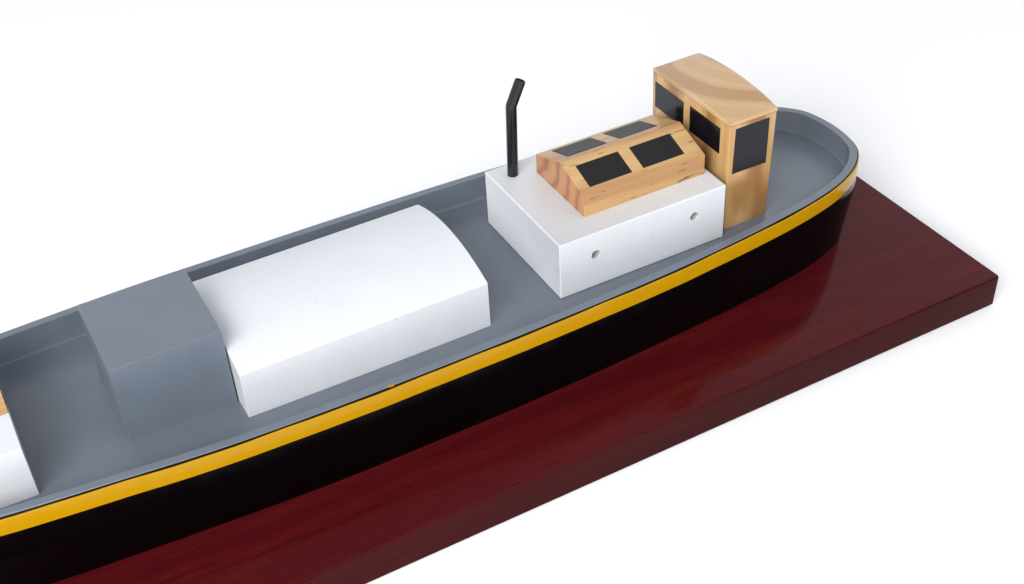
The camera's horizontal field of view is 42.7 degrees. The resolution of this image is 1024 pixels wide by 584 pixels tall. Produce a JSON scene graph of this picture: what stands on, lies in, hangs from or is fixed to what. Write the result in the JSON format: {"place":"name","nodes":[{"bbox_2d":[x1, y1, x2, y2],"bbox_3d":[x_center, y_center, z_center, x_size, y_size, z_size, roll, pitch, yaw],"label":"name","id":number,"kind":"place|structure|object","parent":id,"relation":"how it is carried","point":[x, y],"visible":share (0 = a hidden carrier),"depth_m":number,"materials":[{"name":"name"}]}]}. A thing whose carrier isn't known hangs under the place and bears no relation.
{"place":"outdoors","nodes":[
{"label":"outdoors","id":0,"kind":"place"},
{"bbox_2d":[0,0,1023,583],"bbox_3d":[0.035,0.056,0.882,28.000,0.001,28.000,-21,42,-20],"label":"ground","id":1,"kind":"structure","parent":0,"point":[142,140],"depth_m":1.09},
{"bbox_2d":[52,176,998,583],"bbox_3d":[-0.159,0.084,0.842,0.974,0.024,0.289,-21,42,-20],"label":"display base","id":2,"kind":"object","parent":1,"relation":"on","point":[882,274],"visible":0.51,"depth_m":0.81,"materials":[{"name":"red wood"}]},
{"bbox_2d":[0,53,858,583],"bbox_3d":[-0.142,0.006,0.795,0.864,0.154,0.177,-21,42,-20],"label":"model ship","id":3,"kind":"object","parent":2,"relation":"on","point":[166,409],"visible":1,"depth_m":0.80,"materials":[{"name":"black paint"}]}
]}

